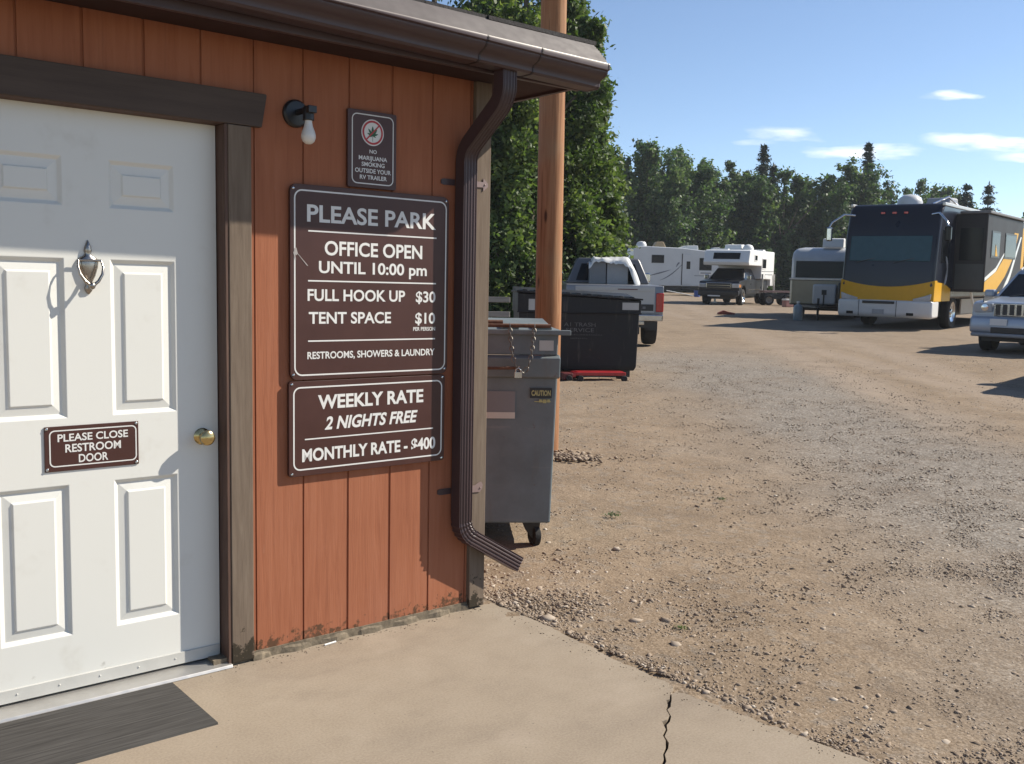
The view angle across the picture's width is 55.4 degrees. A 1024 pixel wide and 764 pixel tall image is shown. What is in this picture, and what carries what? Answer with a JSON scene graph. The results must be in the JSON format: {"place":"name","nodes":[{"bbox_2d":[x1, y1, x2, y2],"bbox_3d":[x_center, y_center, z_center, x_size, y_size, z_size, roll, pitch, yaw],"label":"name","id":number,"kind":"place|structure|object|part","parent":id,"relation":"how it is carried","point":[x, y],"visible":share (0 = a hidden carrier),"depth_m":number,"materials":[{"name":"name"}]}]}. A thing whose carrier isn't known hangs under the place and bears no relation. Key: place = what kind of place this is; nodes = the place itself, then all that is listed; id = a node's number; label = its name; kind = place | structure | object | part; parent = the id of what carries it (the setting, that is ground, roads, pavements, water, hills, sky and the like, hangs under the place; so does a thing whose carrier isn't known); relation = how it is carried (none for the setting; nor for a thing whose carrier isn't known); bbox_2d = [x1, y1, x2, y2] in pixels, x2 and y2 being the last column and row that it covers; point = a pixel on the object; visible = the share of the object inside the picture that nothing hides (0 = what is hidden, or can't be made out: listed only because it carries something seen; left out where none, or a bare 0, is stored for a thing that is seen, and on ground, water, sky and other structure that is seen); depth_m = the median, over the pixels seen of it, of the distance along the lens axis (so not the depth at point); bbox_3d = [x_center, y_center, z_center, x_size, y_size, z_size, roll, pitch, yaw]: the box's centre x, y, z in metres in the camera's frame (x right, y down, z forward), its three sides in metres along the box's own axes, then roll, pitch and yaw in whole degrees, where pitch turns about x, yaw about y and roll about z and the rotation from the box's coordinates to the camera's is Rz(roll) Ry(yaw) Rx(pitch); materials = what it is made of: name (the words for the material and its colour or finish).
{"place":"outdoors","nodes":[
{"label":"outdoors","id":0,"kind":"place"},
{"bbox_2d":[717,310,734,314],"bbox_3d":[8.022,-2.604,36.502,0.646,0.156,0.240,1,5,0],"label":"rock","id":1,"kind":"object","parent":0,"point":[723,312],"visible":1,"depth_m":36.39,"materials":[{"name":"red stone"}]},
{"bbox_2d":[428,0,1023,217],"label":"sky","id":2,"kind":"structure","parent":0,"point":[936,87],"materials":[{"name":"blue"}]},
{"bbox_2d":[483,291,1023,763],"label":"ground","id":3,"kind":"structure","parent":0,"point":[689,329],"depth_m":6.19,"materials":[{"name":"beige gravel"}]},
{"bbox_2d":[0,0,609,723],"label":"restroom building","id":4,"kind":"structure","parent":3,"relation":"on","point":[158,158],"depth_m":3.57,"materials":[{"name":"brown wood"}]},
{"bbox_2d":[0,99,219,704],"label":"door","id":5,"kind":"structure","parent":4,"relation":"in","point":[108,287],"depth_m":3.41,"materials":[{"name":"white paint"}]},
{"bbox_2d":[44,421,138,472],"bbox_3d":[-1.457,0.223,3.389,0.313,0.155,0.007,-3,7,-39],"label":"door sign","id":6,"kind":"object","parent":5,"relation":"attached to","point":[77,447],"visible":1,"depth_m":3.38,"materials":[{"name":"brown plastic"}]},
{"bbox_2d":[282,99,316,143],"bbox_3d":[-0.781,-0.977,3.655,0.103,0.177,0.145,-3,7,-39],"label":"wall lamp","id":7,"kind":"object","parent":4,"relation":"attached to","point":[296,113],"visible":1,"depth_m":3.66,"materials":[{"name":"black paint"}]},
{"bbox_2d":[287,374,444,476],"bbox_3d":[-0.584,0.170,4.019,0.738,0.375,0.018,-3,7,-39],"label":"rate sign","id":8,"kind":"object","parent":4,"relation":"attached to","point":[337,425],"visible":1,"depth_m":3.99,"materials":[{"name":"brown plastic"}]},
{"bbox_2d":[288,183,448,379],"bbox_3d":[-0.566,-0.397,3.972,0.742,0.754,0.017,-3,7,-39],"label":"park sign","id":9,"kind":"object","parent":4,"relation":"attached to","point":[368,283],"visible":1,"depth_m":3.94,"materials":[{"name":"brown plastic"}]},
{"bbox_2d":[346,108,395,190],"bbox_3d":[-0.563,-0.932,3.919,0.226,0.304,0.013,-3,7,-39],"label":"smoking sign","id":10,"kind":"object","parent":4,"relation":"attached to","point":[370,149],"visible":1,"depth_m":3.91,"materials":[{"name":"brown plastic"}]},
{"bbox_2d":[432,0,503,205],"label":"leafy tree","id":11,"kind":"object","parent":3,"relation":"on","point":[476,3],"depth_m":27.14,"materials":[{"name":"green plant"}]},
{"bbox_2d":[77,603,873,763],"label":"concrete slab","id":12,"kind":"structure","parent":3,"relation":"on","point":[491,683],"depth_m":3.37,"materials":[{"name":"beige concrete"}]},
{"bbox_2d":[0,682,217,763],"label":"door mat","id":13,"kind":"object","parent":12,"relation":"on","point":[80,733],"depth_m":3.17,"materials":[{"name":"rubber"}]},
{"bbox_2d":[212,608,845,757],"bbox_3d":[0.042,1.147,3.258,1.352,0.006,2.123,-3,7,-39],"label":"grit","id":14,"kind":"object","parent":12,"relation":"on","point":[530,633],"visible":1,"depth_m":3.83,"materials":[{"name":"stone"}]},
{"bbox_2d":[441,0,538,147],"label":"leafy tree","id":15,"kind":"object","parent":3,"relation":"on","point":[467,5],"depth_m":28.95,"materials":[{"name":"green plant"}]},
{"bbox_2d":[488,297,509,316],"bbox_3d":[-2.089,-1.046,18.239,4.100,1.300,0.130,1,5,3],"label":"rail fence","id":16,"kind":"object","parent":3,"relation":"on","point":[498,313],"visible":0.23,"depth_m":18.04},
{"bbox_2d":[485,318,570,545],"bbox_3d":[-0.302,0.256,5.704,1.170,1.276,1.008,1,5,-4],"label":"trash bin","id":17,"kind":"object","parent":3,"relation":"on","point":[523,372],"visible":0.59,"depth_m":5.35,"materials":[{"name":"grey metal"}]},
{"bbox_2d":[488,216,573,317],"bbox_3d":[-0.215,-2.851,25.620,3.742,3.274,3.906,1,5,0],"label":"leafy shrub","id":18,"kind":"object","parent":3,"relation":"on","point":[501,272],"visible":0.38,"depth_m":24.62,"materials":[{"name":"green plant"}]},
{"bbox_2d":[541,614,555,620],"bbox_3d":[0.160,1.051,4.330,0.066,0.024,0.062,1,5,0],"label":"rock","id":19,"kind":"object","parent":3,"relation":"on","point":[548,617],"visible":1,"depth_m":4.32,"materials":[{"name":"stone"}]},
{"bbox_2d":[470,0,631,317],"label":"leafy tree","id":20,"kind":"object","parent":3,"relation":"on","point":[514,181],"visible":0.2,"depth_m":25.22,"materials":[{"name":"green plant"}]},
{"bbox_2d":[535,0,566,452],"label":"utility pole","id":21,"kind":"object","parent":3,"relation":"on","point":[548,293],"visible":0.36,"depth_m":8.11,"materials":[{"name":"brown wood"}]},
{"bbox_2d":[511,286,642,376],"bbox_3d":[0.931,-0.769,14.630,1.890,1.299,1.200,1,5,-4],"label":"dumpster","id":22,"kind":"object","parent":3,"relation":"on","point":[603,327],"visible":0.79,"depth_m":14.12,"materials":[{"name":"black paint"}]},
{"bbox_2d":[534,0,640,264],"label":"leafy tree","id":23,"kind":"object","parent":3,"relation":"on","point":[611,209],"visible":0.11,"depth_m":27.27,"materials":[{"name":"green plant"}]},
{"bbox_2d":[553,448,622,466],"bbox_3d":[0.464,0.612,8.121,0.866,0.060,0.540,5,7,38],"label":"pebble heap","id":24,"kind":"object","parent":3,"relation":"on","point":[559,455],"visible":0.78,"depth_m":8.05,"materials":[{"name":"stone"}]},
{"bbox_2d":[560,370,626,380],"bbox_3d":[1.144,-0.084,13.775,0.925,0.140,0.316,0,5,-9],"label":"floor trolley","id":25,"kind":"object","parent":3,"relation":"on","point":[578,375],"visible":0.98,"depth_m":13.66,"materials":[{"name":"red metal"}]},
{"bbox_2d":[564,217,630,279],"bbox_3d":[2.210,-2.910,26.328,2.773,3.278,2.854,1,5,0],"label":"leafy shrub","id":26,"kind":"object","parent":3,"relation":"on","point":[586,251],"visible":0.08,"depth_m":25.94,"materials":[{"name":"green plant"}]},
{"bbox_2d":[601,511,620,516],"bbox_3d":[0.642,0.840,6.211,0.155,0.039,0.086,3,6,22],"label":"weed","id":27,"kind":"object","parent":3,"relation":"on","point":[610,514],"visible":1,"depth_m":6.20,"materials":[{"name":"green plant"}]},
{"bbox_2d":[587,69,637,256],"bbox_3d":[2.139,-5.627,30.239,3.856,7.892,3.993,1,5,0],"label":"leafy tree","id":28,"kind":"object","parent":3,"relation":"on","point":[624,188],"visible":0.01,"depth_m":30.84,"materials":[{"name":"green plant"}]},
{"bbox_2d":[562,258,663,343],"bbox_3d":[2.148,-1.918,22.379,2.320,1.827,5.730,1,7,1],"label":"pickup truck","id":29,"kind":"object","parent":3,"relation":"on","point":[652,301],"visible":0.33,"depth_m":19.71,"materials":[{"name":"silver metal"}]},
{"bbox_3d":[1.360,-2.571,22.730,0.196,0.408,1.917,1,7,1],"label":"side window","id":30,"kind":"part","parent":29,"relation":"part of","materials":[{"name":"black glass"}]},
{"bbox_3d":[2.144,-2.445,21.731,1.434,0.378,0.167,1,7,1],"label":"rear window","id":31,"kind":"part","parent":29,"relation":"part of","materials":[{"name":"black glass"}]},
{"bbox_2d":[587,256,639,284],"bbox_3d":[2.210,-2.237,21.319,1.121,1.012,0.860,1,7,1],"label":"bed load","id":32,"kind":"object","parent":29,"relation":"in","point":[608,270],"visible":0.94,"depth_m":20.99,"materials":[{"name":"white plastic"}]},
{"bbox_2d":[629,618,643,622],"bbox_3d":[0.541,1.060,4.311,0.068,0.025,0.042,6,7,40],"label":"rock","id":33,"kind":"object","parent":3,"relation":"on","point":[634,620],"visible":1,"depth_m":4.30,"materials":[{"name":"stone"}]},
{"bbox_2d":[618,135,698,291],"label":"leafy tree","id":34,"kind":"object","parent":3,"relation":"on","point":[670,205],"visible":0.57,"depth_m":73.50,"materials":[{"name":"green plant"}]},
{"bbox_2d":[660,617,672,622],"bbox_3d":[0.686,1.061,4.337,0.056,0.029,0.046,6,7,40],"label":"rock","id":35,"kind":"object","parent":3,"relation":"on","point":[663,619],"visible":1,"depth_m":4.32,"materials":[{"name":"stone"}]},
{"bbox_2d":[671,641,681,646],"bbox_3d":[0.682,1.090,4.048,0.052,0.025,0.053,1,5,0],"label":"rock","id":36,"kind":"object","parent":3,"relation":"on","point":[675,643],"visible":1,"depth_m":4.03,"materials":[{"name":"stone"}]},
{"bbox_2d":[623,144,746,291],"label":"leafy tree","id":37,"kind":"object","parent":3,"relation":"on","point":[705,176],"visible":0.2,"depth_m":75.36,"materials":[{"name":"green plant"}]},
{"bbox_2d":[694,288,699,296],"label":"bucket","id":38,"kind":"object","parent":3,"relation":"on","point":[696,294],"visible":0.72,"depth_m":61.58,"materials":[{"name":"blue plastic"}]},
{"bbox_2d":[627,241,767,292],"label":"travel trailer","id":39,"kind":"object","parent":3,"relation":"on","point":[683,268],"visible":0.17,"depth_m":64.24,"materials":[{"name":"white metal"}]},
{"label":"window","id":40,"kind":"part","parent":39,"relation":"part of","materials":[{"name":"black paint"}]},
{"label":"door","id":41,"kind":"part","parent":39,"relation":"part of","materials":[{"name":"white"}]},
{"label":"window","id":42,"kind":"part","parent":39,"relation":"part of","materials":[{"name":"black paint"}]},
{"bbox_2d":[685,157,740,248],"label":"leafy tree","id":43,"kind":"object","parent":3,"relation":"on","point":[726,187],"visible":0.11,"depth_m":79.13,"materials":[{"name":"green plant"}]},
{"bbox_2d":[709,160,751,194],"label":"leafy tree","id":44,"kind":"object","parent":3,"relation":"on","point":[733,174],"visible":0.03,"depth_m":86.24,"materials":[{"name":"green plant"}]},
{"bbox_2d":[698,268,766,304],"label":"pickup truck","id":45,"kind":"object","parent":3,"relation":"on","point":[739,285],"visible":0.84,"depth_m":47.49,"materials":[{"name":"grey paint"}]},
{"bbox_2d":[703,244,774,302],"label":"truck camper","id":46,"kind":"object","parent":45,"relation":"on","point":[759,264],"visible":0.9,"depth_m":48.22,"materials":[{"name":"white metal"}]},
{"bbox_2d":[713,252,740,258],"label":"front window","id":47,"kind":"structure","parent":46,"relation":"in","point":[716,255],"depth_m":47.63,"materials":[{"name":"black glass"}]},
{"bbox_2d":[762,258,766,268],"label":"window","id":48,"kind":"structure","parent":46,"relation":"in","point":[764,260],"depth_m":49.71,"materials":[{"name":"black glass"}]},
{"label":"side window","id":49,"kind":"part","parent":45,"relation":"part of","materials":[{"name":"grey glass"}]},
{"bbox_2d":[713,171,795,245],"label":"leafy tree","id":50,"kind":"object","parent":3,"relation":"on","point":[749,177],"visible":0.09,"depth_m":81.35,"materials":[{"name":"green plant"}]},
{"bbox_2d":[730,218,780,290],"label":"leafy tree","id":51,"kind":"object","parent":3,"relation":"on","point":[756,228],"visible":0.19,"depth_m":77.21,"materials":[{"name":"green plant"}]},
{"bbox_2d":[754,143,771,180],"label":"spruce tree","id":52,"kind":"object","parent":3,"relation":"on","point":[764,160],"visible":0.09,"depth_m":88.26,"materials":[{"name":"green plant"}]},
{"bbox_2d":[758,290,789,304],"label":"utility cart","id":53,"kind":"object","parent":3,"relation":"on","point":[767,297],"visible":0.74,"depth_m":47.97,"materials":[{"name":"black paint"}]},
{"bbox_2d":[767,162,781,198],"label":"spruce tree","id":54,"kind":"object","parent":3,"relation":"on","point":[771,171],"visible":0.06,"depth_m":84.47,"materials":[{"name":"green plant"}]},
{"bbox_2d":[782,299,793,306],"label":"cooler box","id":55,"kind":"object","parent":3,"relation":"on","point":[785,302],"visible":0.56,"depth_m":46.17,"materials":[{"name":"red plastic"}]},
{"bbox_2d":[723,166,854,290],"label":"leafy tree","id":56,"kind":"object","parent":3,"relation":"on","point":[767,207],"visible":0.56,"depth_m":78.59,"materials":[{"name":"green plant"}]},
{"bbox_2d":[770,220,808,290],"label":"leafy tree","id":57,"kind":"object","parent":3,"relation":"on","point":[787,252],"visible":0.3,"depth_m":77.79,"materials":[{"name":"green plant"}]},
{"bbox_2d":[793,301,802,320],"bbox_3d":[9.650,-2.404,32.902,0.309,0.650,0.309,1,5,0],"label":"propane tank","id":58,"kind":"object","parent":3,"relation":"on","point":[797,311],"visible":0.98,"depth_m":32.79,"materials":[{"name":"plastic"}]},
{"bbox_2d":[782,174,814,198],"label":"leafy tree","id":59,"kind":"object","parent":3,"relation":"on","point":[807,182],"depth_m":86.43,"materials":[{"name":"green plant"}]},
{"bbox_2d":[794,186,834,247],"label":"leafy tree","id":60,"kind":"object","parent":3,"relation":"on","point":[809,243],"visible":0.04,"depth_m":80.49,"materials":[{"name":"green plant"}]},
{"bbox_2d":[789,238,859,319],"bbox_3d":[11.615,-3.788,35.695,2.270,2.828,6.220,4,7,24],"label":"caravan","id":61,"kind":"object","parent":3,"relation":"on","point":[816,278],"visible":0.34,"depth_m":33.95,"materials":[{"name":"beige metal"}]},
{"bbox_2d":[795,261,843,277],"bbox_3d":[10.836,-3.914,33.914,1.860,0.580,0.124,4,7,24],"label":"front window","id":62,"kind":"structure","parent":61,"relation":"in","point":[806,269],"depth_m":33.92,"materials":[{"name":"grey glass"}]},
{"bbox_2d":[796,153,897,247],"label":"leafy tree","id":63,"kind":"object","parent":3,"relation":"on","point":[857,188],"visible":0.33,"depth_m":79.83,"materials":[{"name":"green plant"}]},
{"bbox_2d":[859,142,878,201],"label":"spruce tree","id":64,"kind":"object","parent":3,"relation":"on","point":[868,149],"visible":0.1,"depth_m":88.27,"materials":[{"name":"green plant"}]},
{"bbox_2d":[836,169,939,204],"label":"leafy tree","id":65,"kind":"object","parent":3,"relation":"on","point":[906,191],"visible":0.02,"depth_m":84.48,"materials":[{"name":"green plant"}]},
{"bbox_2d":[826,194,1023,327],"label":"motorhome","id":66,"kind":"object","parent":3,"relation":"on","point":[945,261],"visible":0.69,"depth_m":28.76,"materials":[{"name":"black paint"}]},
{"bbox_2d":[941,230,949,262],"bbox_3d":[12.595,-3.929,28.307,0.012,0.950,0.800,6,8,38],"label":"cab window","id":67,"kind":"structure","parent":66,"relation":"in","point":[945,244],"depth_m":28.24,"materials":[{"name":"black glass"}]},
{"bbox_2d":[883,178,977,209],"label":"leafy tree","id":68,"kind":"object","parent":3,"relation":"on","point":[922,188],"visible":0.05,"depth_m":90.45,"materials":[{"name":"green plant"}]},
{"bbox_2d":[941,739,950,743],"bbox_3d":[1.431,1.192,3.227,0.038,0.014,0.045,5,6,33],"label":"rock","id":69,"kind":"object","parent":3,"relation":"on","point":[945,741],"visible":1,"depth_m":3.22,"materials":[{"name":"stone"}]},
{"bbox_2d":[927,190,978,208],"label":"leafy tree","id":70,"kind":"object","parent":3,"relation":"on","point":[957,193],"depth_m":93.70,"materials":[{"name":"green plant"}]},
{"bbox_2d":[958,183,974,207],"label":"spruce tree","id":71,"kind":"object","parent":3,"relation":"on","point":[966,198],"visible":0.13,"depth_m":82.61,"materials":[{"name":"green plant"}]},
{"bbox_2d":[976,181,999,212],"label":"spruce tree","id":72,"kind":"object","parent":3,"relation":"on","point":[988,201],"visible":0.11,"depth_m":86.61,"materials":[{"name":"green plant"}]},
{"bbox_2d":[969,267,1023,349],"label":"parked suv","id":73,"kind":"object","parent":3,"relation":"on","point":[995,319],"visible":1,"depth_m":19.91,"materials":[{"name":"silver metal"}]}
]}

